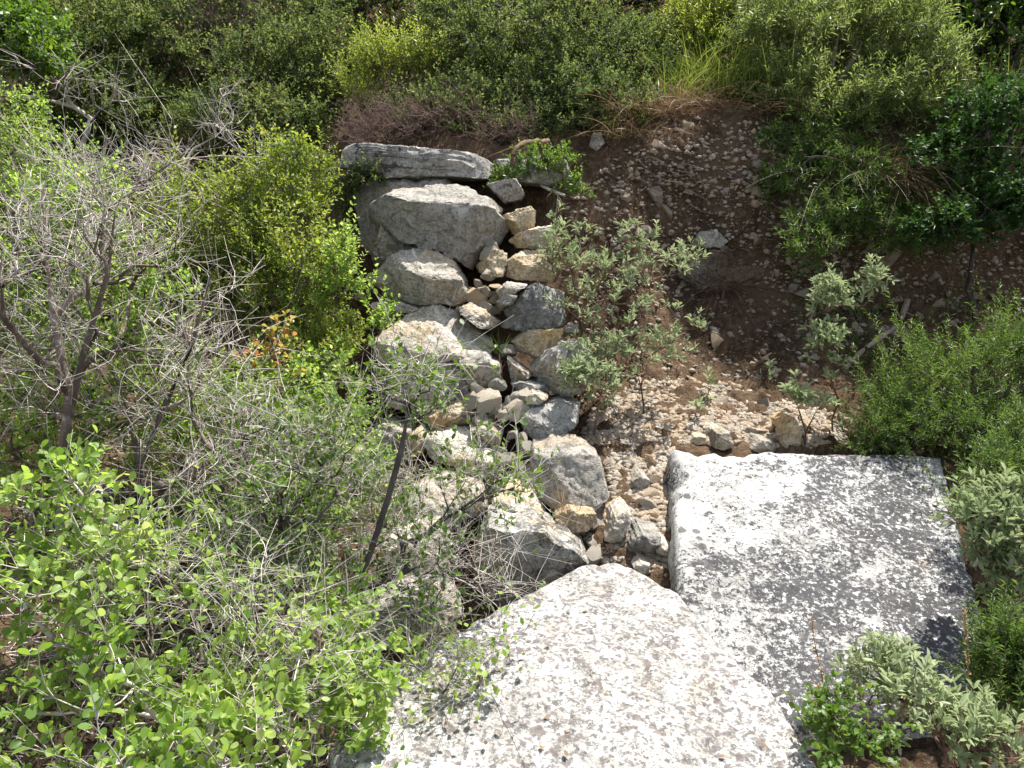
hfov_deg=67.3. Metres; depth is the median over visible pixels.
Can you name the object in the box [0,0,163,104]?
wild shrub
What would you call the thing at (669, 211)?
loose stone
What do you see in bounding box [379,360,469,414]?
wall stone
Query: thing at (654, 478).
loose stone
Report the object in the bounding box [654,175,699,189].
root strand
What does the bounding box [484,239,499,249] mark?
loose stone
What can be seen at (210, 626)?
leaf litter
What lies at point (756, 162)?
loose stone
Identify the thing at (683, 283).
loose stone
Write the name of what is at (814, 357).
loose stone
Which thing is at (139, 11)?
boxwood shrub
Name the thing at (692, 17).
leafy shrub
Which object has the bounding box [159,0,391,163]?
boxwood shrub
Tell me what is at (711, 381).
sage seedling
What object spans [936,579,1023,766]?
rosemary shrub
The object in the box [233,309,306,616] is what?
leafy shrub
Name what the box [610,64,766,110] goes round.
dry grass tuft
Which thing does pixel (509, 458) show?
loose stone
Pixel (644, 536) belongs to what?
bank stone
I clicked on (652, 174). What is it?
root strand
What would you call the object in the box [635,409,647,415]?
loose stone
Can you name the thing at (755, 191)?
loose stone
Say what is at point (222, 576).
twiggy shrub
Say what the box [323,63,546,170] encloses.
twiggy shrub
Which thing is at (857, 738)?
leafy shrub
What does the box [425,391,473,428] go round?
wall stone
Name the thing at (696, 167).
root strand
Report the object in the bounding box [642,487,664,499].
loose stone
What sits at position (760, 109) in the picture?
dry grass tuft
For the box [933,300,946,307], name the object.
loose stone
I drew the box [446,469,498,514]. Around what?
dry grass tuft
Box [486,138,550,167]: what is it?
exposed root
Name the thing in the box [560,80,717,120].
dry grass tuft
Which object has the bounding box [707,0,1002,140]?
rosemary shrub
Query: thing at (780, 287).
twig litter
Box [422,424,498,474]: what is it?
wall boulder
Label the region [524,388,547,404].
wall stone
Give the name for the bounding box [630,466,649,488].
bank stone
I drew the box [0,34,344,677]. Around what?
twiggy shrub
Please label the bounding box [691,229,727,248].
bank stone
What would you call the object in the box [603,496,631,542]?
bank stone
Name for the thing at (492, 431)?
wall stone
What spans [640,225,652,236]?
loose stone
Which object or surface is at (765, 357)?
loose stone
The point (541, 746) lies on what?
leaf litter
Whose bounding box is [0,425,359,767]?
leafy shrub
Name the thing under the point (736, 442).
loose stone
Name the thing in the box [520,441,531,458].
loose stone
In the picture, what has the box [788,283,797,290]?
loose stone
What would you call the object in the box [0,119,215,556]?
leafy shrub
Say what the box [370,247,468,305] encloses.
wall boulder
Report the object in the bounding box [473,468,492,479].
loose stone
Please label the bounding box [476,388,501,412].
loose stone
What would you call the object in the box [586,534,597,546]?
loose stone
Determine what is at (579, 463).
wall boulder
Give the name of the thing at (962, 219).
glossy shrub
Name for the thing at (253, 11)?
wild shrub
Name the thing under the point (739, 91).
grass tuft
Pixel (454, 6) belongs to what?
wild shrub
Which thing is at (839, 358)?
loose stone
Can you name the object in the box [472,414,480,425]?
loose stone
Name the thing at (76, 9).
wild shrub
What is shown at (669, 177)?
leaf litter
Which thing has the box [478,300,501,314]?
loose stone
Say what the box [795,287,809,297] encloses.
loose stone
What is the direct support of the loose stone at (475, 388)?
on the loose stone at (472, 401)
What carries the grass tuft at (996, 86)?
on the ground at (924, 752)
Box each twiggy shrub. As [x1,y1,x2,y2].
[0,16,161,262]
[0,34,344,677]
[0,64,335,399]
[0,444,566,767]
[99,276,581,759]
[145,0,303,96]
[227,405,612,668]
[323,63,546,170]
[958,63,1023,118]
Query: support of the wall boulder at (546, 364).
on the wall boulder at (555, 414)
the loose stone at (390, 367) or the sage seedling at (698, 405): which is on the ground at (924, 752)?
the sage seedling at (698, 405)
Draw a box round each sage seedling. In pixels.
[687,396,704,418]
[702,366,717,400]
[758,358,775,379]
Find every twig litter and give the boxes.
[0,105,1020,595]
[0,350,459,767]
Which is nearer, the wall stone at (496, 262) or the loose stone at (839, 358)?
the wall stone at (496, 262)
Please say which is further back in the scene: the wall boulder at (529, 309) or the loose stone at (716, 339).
the loose stone at (716, 339)
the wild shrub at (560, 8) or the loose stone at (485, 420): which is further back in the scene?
the wild shrub at (560, 8)
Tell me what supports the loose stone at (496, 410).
on the loose stone at (501, 414)
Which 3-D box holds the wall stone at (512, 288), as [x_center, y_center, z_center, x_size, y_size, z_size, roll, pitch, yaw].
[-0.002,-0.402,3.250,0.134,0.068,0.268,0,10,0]
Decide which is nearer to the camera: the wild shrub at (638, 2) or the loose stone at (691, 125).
the loose stone at (691, 125)
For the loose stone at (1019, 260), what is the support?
on the ground at (924, 752)
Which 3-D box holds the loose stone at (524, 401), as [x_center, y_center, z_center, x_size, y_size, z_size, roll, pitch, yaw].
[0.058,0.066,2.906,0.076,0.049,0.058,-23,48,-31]
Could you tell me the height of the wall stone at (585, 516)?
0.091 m
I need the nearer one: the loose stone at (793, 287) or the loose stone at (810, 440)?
the loose stone at (810, 440)
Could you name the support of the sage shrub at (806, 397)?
on the ground at (924, 752)
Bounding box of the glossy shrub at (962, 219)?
[894,51,1023,327]
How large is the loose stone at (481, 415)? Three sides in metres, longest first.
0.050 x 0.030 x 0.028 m
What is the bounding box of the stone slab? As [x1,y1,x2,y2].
[330,563,815,767]
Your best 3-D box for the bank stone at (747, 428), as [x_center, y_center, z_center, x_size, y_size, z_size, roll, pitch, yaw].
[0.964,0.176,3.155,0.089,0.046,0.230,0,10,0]
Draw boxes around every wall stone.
[354,177,453,255]
[360,415,413,464]
[371,226,413,268]
[371,298,406,325]
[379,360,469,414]
[386,301,419,312]
[407,422,429,455]
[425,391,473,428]
[459,302,500,328]
[459,350,501,390]
[470,420,502,444]
[476,249,507,276]
[486,178,524,203]
[488,413,496,421]
[491,477,546,517]
[496,156,571,186]
[496,281,526,297]
[497,293,517,307]
[502,206,535,234]
[505,249,555,283]
[507,356,532,380]
[508,225,558,249]
[510,326,563,358]
[510,376,548,390]
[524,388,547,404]
[552,504,596,533]
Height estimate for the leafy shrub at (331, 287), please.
1.022 m
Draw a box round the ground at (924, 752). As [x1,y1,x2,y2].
[0,0,1023,767]
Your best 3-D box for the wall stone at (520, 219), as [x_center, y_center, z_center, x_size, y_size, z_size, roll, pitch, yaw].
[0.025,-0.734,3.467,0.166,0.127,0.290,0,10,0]
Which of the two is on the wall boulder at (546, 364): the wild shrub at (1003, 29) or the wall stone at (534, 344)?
the wall stone at (534, 344)
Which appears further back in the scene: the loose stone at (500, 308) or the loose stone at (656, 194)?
the loose stone at (656, 194)
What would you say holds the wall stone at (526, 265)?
on the wall boulder at (529, 309)
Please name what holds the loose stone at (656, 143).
on the ground at (924, 752)
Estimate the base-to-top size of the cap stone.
0.167 m
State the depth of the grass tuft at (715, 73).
4.11 m
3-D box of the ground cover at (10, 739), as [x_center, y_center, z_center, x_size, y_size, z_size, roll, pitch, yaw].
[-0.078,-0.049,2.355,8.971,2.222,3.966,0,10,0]
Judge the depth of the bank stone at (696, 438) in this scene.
2.98 m
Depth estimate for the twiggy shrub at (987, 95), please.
3.84 m
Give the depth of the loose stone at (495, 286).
3.21 m
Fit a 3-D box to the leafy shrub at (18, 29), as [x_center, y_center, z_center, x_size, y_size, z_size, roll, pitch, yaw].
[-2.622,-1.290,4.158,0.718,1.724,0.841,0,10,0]
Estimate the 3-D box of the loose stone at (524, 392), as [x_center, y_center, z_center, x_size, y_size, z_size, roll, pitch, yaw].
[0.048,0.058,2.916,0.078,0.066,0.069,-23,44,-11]
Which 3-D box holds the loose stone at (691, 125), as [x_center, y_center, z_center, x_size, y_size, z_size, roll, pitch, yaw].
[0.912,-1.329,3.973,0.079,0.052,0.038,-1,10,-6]
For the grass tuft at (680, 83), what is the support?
on the ground at (924, 752)
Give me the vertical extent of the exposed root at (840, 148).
0.370 m
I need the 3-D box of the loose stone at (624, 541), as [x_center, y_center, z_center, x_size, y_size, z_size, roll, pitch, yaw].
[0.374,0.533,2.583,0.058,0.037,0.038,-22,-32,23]
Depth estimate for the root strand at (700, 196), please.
3.85 m
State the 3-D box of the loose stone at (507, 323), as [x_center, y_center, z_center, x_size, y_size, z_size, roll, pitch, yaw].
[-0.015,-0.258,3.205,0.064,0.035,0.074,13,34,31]
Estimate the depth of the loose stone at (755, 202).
3.89 m
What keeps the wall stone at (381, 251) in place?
on the wall boulder at (420, 276)
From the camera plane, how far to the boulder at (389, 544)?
2.51 m
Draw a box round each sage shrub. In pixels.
[537,199,712,413]
[556,349,623,434]
[776,369,842,445]
[797,253,899,431]
[828,626,1023,767]
[928,462,1023,622]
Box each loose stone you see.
[379,366,397,376]
[384,311,395,322]
[385,241,398,249]
[463,395,479,410]
[467,287,487,304]
[470,382,486,393]
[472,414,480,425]
[473,438,493,447]
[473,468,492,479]
[474,279,481,286]
[475,410,486,418]
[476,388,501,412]
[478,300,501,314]
[479,245,496,260]
[480,269,495,280]
[480,286,491,297]
[481,418,493,425]
[482,273,491,279]
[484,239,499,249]
[486,447,511,471]
[487,196,502,215]
[488,378,506,390]
[489,284,501,289]
[489,294,498,303]
[492,403,501,414]
[492,446,507,453]
[494,304,507,311]
[497,409,510,421]
[498,344,516,358]
[500,318,513,327]
[502,398,529,421]
[504,391,519,404]
[505,395,510,404]
[507,430,517,439]
[513,460,523,476]
[515,432,527,449]
[518,387,529,397]
[520,398,535,406]
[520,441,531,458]
[562,324,577,332]
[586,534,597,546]
[586,545,603,564]
[589,509,602,530]
[602,458,613,465]
[613,423,623,429]
[619,537,628,546]
[620,192,631,201]
[628,547,640,552]
[635,227,646,238]
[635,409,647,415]
[639,499,657,507]
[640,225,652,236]
[640,423,652,432]
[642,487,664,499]
[647,186,662,206]
[647,474,663,483]
[652,139,667,147]
[662,204,672,217]
[679,280,686,286]
[682,121,694,128]
[703,415,713,422]
[710,332,723,347]
[715,396,727,404]
[733,439,741,444]
[751,186,764,197]
[751,199,759,207]
[752,160,761,169]
[753,233,760,245]
[757,398,769,406]
[761,352,771,359]
[763,260,769,267]
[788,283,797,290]
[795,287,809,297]
[805,409,811,414]
[806,434,819,443]
[811,353,819,360]
[830,244,835,252]
[835,354,847,361]
[852,321,863,334]
[855,275,865,289]
[876,259,887,267]
[879,325,889,330]
[885,250,901,266]
[916,311,923,319]
[928,271,939,281]
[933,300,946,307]
[942,320,957,326]
[973,292,982,298]
[1016,257,1023,263]
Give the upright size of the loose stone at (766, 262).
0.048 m
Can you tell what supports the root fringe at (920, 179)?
hanging from the ground at (924, 752)
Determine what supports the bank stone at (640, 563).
on the ground at (924, 752)
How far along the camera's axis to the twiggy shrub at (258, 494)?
1.88 m
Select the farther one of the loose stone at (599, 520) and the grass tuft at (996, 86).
the grass tuft at (996, 86)
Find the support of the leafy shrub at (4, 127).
on the ground at (924, 752)
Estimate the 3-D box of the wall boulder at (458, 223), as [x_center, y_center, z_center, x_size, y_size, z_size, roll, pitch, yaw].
[-0.325,-0.694,3.402,0.630,0.381,0.406,0,10,0]
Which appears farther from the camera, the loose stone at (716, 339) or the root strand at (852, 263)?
the root strand at (852, 263)
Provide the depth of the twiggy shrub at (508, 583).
2.08 m
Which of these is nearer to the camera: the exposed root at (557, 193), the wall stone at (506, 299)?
the wall stone at (506, 299)
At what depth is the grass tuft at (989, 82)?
3.96 m
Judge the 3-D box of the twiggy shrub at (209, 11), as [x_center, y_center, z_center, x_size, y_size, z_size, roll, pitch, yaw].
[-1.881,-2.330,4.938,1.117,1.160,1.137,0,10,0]
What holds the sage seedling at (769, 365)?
on the ground at (924, 752)
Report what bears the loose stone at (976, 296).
on the ground at (924, 752)
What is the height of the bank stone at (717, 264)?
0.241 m
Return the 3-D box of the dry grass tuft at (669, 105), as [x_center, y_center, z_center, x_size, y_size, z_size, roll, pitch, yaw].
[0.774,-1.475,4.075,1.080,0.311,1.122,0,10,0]
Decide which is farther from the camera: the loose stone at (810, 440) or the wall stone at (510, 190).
the wall stone at (510, 190)
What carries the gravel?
on the ground at (924, 752)
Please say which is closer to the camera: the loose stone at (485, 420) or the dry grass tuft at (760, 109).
the loose stone at (485, 420)
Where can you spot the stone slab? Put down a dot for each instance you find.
(682, 689)
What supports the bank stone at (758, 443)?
on the ground at (924, 752)
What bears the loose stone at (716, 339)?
on the ground at (924, 752)
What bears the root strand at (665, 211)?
attached to the ground at (924, 752)
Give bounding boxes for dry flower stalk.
[809,614,831,752]
[813,683,826,762]
[853,651,863,762]
[961,608,971,751]
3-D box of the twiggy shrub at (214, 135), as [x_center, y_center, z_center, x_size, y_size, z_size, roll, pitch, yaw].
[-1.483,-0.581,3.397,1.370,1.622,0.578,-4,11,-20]
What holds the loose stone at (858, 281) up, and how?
on the ground at (924, 752)
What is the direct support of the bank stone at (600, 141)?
on the ground at (924, 752)
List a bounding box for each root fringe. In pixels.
[748,130,977,220]
[820,131,1006,204]
[831,141,1007,243]
[855,169,1002,252]
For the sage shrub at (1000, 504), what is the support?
on the ground at (924, 752)
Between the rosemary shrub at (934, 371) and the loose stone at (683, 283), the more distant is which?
the loose stone at (683, 283)
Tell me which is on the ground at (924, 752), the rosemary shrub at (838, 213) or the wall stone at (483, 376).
the rosemary shrub at (838, 213)
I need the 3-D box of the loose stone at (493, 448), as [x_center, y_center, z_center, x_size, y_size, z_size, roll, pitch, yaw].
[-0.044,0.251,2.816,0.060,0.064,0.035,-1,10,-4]
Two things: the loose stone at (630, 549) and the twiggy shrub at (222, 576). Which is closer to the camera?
the twiggy shrub at (222, 576)
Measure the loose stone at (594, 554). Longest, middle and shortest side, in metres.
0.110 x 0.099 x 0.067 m
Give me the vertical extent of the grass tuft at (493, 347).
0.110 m
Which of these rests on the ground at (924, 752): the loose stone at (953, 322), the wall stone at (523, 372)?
the loose stone at (953, 322)
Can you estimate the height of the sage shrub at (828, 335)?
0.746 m
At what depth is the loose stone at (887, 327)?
3.67 m
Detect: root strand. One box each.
[631,176,670,214]
[638,160,668,191]
[650,156,682,177]
[652,200,677,241]
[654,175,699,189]
[667,170,700,195]
[677,171,717,212]
[678,163,712,192]
[685,190,713,213]
[689,204,722,230]
[708,170,752,197]
[839,254,865,271]
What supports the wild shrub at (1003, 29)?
on the ground at (924, 752)
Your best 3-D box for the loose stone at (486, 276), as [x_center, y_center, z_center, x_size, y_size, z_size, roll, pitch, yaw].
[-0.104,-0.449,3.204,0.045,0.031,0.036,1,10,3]
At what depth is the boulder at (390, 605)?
2.31 m
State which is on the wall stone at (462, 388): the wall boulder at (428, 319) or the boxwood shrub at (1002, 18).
the wall boulder at (428, 319)
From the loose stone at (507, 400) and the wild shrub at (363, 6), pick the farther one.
the wild shrub at (363, 6)
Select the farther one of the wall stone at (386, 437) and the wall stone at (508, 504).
the wall stone at (386, 437)
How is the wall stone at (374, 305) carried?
on the wall boulder at (428, 319)
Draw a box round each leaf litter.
[0,294,427,766]
[426,578,766,757]
[555,116,1023,438]
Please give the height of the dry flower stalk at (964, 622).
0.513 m
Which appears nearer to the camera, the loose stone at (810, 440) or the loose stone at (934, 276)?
the loose stone at (810, 440)
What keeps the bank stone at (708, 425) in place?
on the ground at (924, 752)
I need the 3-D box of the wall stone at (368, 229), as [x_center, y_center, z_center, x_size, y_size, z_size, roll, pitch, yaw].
[-0.481,-0.761,3.614,0.524,0.433,0.350,0,10,0]
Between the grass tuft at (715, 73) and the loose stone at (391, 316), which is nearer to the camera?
the loose stone at (391, 316)
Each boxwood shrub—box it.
[0,0,248,161]
[73,109,374,462]
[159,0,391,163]
[297,151,388,262]
[363,0,684,148]
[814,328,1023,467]
[906,0,1023,66]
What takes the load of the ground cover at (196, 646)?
on the ground at (924, 752)
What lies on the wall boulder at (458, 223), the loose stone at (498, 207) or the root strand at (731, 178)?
the loose stone at (498, 207)
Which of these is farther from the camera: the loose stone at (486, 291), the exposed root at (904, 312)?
the exposed root at (904, 312)
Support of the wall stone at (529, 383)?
on the wall stone at (541, 396)
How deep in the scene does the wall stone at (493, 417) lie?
2.91 m
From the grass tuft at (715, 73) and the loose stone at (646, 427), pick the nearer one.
the loose stone at (646, 427)
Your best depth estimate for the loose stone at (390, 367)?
3.10 m
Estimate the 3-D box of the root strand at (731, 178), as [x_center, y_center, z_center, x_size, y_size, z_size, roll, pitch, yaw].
[1.109,-1.028,3.871,0.256,0.198,0.041,-1,10,-4]
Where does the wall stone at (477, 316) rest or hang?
on the wall boulder at (428, 319)
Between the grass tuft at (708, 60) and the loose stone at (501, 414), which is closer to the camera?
the loose stone at (501, 414)
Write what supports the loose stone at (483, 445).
on the wall boulder at (429, 443)
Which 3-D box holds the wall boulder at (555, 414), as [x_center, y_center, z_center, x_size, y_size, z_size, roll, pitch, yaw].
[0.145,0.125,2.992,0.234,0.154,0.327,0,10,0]
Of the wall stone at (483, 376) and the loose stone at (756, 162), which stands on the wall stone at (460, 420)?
the wall stone at (483, 376)
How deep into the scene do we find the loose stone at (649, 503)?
2.67 m
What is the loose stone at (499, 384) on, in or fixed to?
on the loose stone at (489, 399)
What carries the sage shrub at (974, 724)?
on the ground at (924, 752)
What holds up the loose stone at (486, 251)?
on the wall stone at (496, 262)
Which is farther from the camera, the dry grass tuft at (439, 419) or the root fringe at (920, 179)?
the root fringe at (920, 179)
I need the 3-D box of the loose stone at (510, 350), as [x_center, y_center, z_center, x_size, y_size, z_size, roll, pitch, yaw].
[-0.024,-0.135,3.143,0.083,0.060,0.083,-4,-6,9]
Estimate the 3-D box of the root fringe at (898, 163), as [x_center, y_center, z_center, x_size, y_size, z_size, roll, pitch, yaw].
[1.865,-1.029,3.629,1.003,0.523,1.049,0,10,0]
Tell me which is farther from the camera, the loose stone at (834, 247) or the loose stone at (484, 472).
the loose stone at (834, 247)
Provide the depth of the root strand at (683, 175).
3.85 m
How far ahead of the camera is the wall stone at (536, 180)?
3.52 m
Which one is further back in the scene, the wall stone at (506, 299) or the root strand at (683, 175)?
the root strand at (683, 175)
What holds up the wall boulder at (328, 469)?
on the ground at (924, 752)
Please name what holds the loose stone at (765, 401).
on the ground at (924, 752)
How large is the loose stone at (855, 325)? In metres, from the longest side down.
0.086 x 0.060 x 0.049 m
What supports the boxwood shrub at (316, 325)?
on the ground at (924, 752)
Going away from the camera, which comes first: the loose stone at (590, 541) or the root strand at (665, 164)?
the loose stone at (590, 541)
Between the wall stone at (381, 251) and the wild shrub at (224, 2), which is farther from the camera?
the wild shrub at (224, 2)
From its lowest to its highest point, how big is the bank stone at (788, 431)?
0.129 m
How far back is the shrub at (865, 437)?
2.86 m
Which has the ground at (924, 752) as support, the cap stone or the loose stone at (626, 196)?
the loose stone at (626, 196)
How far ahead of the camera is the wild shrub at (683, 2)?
5.41 m
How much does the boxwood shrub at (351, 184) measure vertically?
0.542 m
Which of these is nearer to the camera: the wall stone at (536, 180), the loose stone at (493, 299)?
the loose stone at (493, 299)
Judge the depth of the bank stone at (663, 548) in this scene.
2.48 m
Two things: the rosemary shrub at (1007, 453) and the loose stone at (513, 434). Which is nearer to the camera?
the rosemary shrub at (1007, 453)
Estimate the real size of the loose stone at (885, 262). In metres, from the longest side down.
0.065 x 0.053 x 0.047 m
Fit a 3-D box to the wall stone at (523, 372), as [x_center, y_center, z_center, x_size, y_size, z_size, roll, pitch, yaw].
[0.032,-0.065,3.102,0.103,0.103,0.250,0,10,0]
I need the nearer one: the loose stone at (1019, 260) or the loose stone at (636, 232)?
the loose stone at (636, 232)
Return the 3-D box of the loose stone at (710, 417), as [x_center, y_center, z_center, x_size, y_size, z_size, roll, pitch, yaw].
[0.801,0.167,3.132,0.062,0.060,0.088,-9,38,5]
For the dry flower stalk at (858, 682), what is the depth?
1.72 m
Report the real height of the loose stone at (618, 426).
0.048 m
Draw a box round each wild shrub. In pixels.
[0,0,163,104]
[36,0,95,28]
[143,0,361,76]
[161,0,305,28]
[289,0,457,40]
[394,0,578,36]
[511,0,606,21]
[521,0,710,33]
[644,0,788,35]
[772,0,966,41]
[877,0,1023,83]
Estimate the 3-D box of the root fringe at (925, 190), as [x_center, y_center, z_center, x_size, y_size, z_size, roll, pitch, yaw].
[1.946,-0.821,3.651,0.897,0.419,0.956,-6,12,-32]
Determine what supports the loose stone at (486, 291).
on the loose stone
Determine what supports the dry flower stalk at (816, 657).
on the ground at (924, 752)
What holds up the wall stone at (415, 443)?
on the ground at (924, 752)
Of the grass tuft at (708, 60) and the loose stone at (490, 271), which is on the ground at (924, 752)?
the grass tuft at (708, 60)
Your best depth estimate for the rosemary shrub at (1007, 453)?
2.41 m
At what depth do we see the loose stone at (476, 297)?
3.20 m
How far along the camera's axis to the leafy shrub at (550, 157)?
3.47 m
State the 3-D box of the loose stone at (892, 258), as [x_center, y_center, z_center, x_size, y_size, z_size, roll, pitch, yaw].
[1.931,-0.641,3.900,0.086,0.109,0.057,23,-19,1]
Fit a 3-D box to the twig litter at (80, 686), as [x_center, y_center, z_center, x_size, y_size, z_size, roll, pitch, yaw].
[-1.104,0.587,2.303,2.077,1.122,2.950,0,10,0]
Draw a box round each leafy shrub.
[0,0,92,292]
[0,66,127,381]
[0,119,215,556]
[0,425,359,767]
[104,333,435,601]
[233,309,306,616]
[287,563,417,753]
[293,196,402,437]
[482,135,602,225]
[639,0,776,102]
[781,669,927,767]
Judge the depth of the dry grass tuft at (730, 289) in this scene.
3.78 m
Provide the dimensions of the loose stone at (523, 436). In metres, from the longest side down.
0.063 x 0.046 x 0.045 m
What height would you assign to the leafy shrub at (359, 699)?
0.690 m
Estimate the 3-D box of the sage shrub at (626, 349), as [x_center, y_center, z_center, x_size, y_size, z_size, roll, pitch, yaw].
[0.486,-0.292,3.125,0.749,0.899,0.546,-2,10,-10]
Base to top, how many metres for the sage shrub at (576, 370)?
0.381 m
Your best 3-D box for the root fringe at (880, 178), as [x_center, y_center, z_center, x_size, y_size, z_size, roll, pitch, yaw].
[1.571,-0.956,3.634,1.081,0.501,0.952,0,10,0]
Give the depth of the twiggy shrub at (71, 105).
4.06 m
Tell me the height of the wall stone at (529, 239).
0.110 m
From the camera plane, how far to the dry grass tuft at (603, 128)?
3.82 m
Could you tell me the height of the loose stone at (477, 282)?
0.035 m
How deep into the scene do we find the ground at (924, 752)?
3.72 m
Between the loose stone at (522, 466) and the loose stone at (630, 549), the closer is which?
the loose stone at (630, 549)
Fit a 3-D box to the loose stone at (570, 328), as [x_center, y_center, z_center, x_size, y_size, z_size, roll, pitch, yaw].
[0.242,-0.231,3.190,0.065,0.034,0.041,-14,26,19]
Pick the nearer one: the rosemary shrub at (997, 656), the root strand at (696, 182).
the rosemary shrub at (997, 656)
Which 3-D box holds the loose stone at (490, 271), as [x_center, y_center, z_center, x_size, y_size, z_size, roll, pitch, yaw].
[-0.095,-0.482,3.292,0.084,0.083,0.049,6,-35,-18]
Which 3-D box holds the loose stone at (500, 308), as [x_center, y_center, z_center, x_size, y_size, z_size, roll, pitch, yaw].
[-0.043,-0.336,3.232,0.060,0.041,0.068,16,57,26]
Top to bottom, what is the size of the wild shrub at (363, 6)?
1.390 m
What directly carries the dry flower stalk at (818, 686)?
on the ground at (924, 752)
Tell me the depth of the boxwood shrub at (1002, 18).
4.83 m
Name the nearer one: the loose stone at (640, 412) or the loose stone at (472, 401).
the loose stone at (472, 401)
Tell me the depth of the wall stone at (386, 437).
2.93 m
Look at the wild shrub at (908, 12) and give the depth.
4.80 m
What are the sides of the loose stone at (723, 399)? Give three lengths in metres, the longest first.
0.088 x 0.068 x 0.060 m
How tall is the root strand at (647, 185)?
0.207 m
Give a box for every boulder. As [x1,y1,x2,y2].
[285,441,362,494]
[356,572,461,652]
[368,183,509,270]
[368,304,492,365]
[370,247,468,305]
[382,516,454,573]
[408,468,487,525]
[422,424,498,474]
[472,505,588,607]
[503,282,565,331]
[521,395,579,439]
[522,433,608,510]
[530,339,593,397]
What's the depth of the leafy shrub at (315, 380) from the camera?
2.30 m
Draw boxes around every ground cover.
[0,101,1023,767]
[0,106,1023,767]
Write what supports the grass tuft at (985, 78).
on the ground at (924, 752)
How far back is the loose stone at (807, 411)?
3.21 m
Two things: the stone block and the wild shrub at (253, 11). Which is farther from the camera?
the wild shrub at (253, 11)
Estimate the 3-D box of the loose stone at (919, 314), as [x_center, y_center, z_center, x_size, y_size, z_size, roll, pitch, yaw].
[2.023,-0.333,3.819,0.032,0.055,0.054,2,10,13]
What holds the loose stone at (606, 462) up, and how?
on the ground at (924, 752)
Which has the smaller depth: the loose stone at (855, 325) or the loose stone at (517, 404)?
the loose stone at (517, 404)
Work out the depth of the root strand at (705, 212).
3.87 m
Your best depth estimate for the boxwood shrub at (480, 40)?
4.05 m
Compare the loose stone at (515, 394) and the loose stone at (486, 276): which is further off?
the loose stone at (486, 276)
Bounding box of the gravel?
[564,116,1023,576]
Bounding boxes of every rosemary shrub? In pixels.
[313,4,454,119]
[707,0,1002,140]
[733,97,985,287]
[812,269,1023,457]
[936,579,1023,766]
[944,377,1023,538]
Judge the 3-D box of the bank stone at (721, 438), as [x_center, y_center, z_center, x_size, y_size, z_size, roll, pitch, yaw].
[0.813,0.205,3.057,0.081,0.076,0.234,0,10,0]
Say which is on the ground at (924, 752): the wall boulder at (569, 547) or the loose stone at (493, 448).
the wall boulder at (569, 547)
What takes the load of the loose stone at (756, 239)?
on the ground at (924, 752)
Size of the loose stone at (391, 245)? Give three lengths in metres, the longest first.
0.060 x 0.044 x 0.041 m
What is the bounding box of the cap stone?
[339,143,493,181]
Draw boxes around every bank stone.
[589,132,604,151]
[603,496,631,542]
[627,517,661,553]
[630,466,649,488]
[631,552,649,574]
[655,531,669,557]
[678,246,765,293]
[690,432,705,444]
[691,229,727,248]
[703,420,719,431]
[709,425,733,450]
[742,423,764,433]
[747,432,775,453]
[771,412,802,445]
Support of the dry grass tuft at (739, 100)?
on the ground at (924, 752)
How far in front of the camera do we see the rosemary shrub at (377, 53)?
4.17 m
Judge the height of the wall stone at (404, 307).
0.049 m
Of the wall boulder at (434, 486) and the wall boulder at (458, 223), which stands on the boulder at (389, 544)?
the wall boulder at (434, 486)
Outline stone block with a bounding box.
[666,450,1001,750]
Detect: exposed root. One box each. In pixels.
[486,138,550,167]
[540,184,565,224]
[822,135,851,195]
[842,298,911,370]
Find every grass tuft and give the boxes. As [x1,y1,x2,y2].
[413,388,483,429]
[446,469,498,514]
[471,330,508,353]
[537,104,707,143]
[548,470,590,514]
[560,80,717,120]
[566,75,737,118]
[605,44,748,103]
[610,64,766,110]
[618,19,791,97]
[623,21,800,90]
[651,78,775,112]
[673,260,799,328]
[676,42,798,101]
[676,76,837,114]
[871,42,1023,110]
[937,53,1023,101]
[945,49,1023,119]

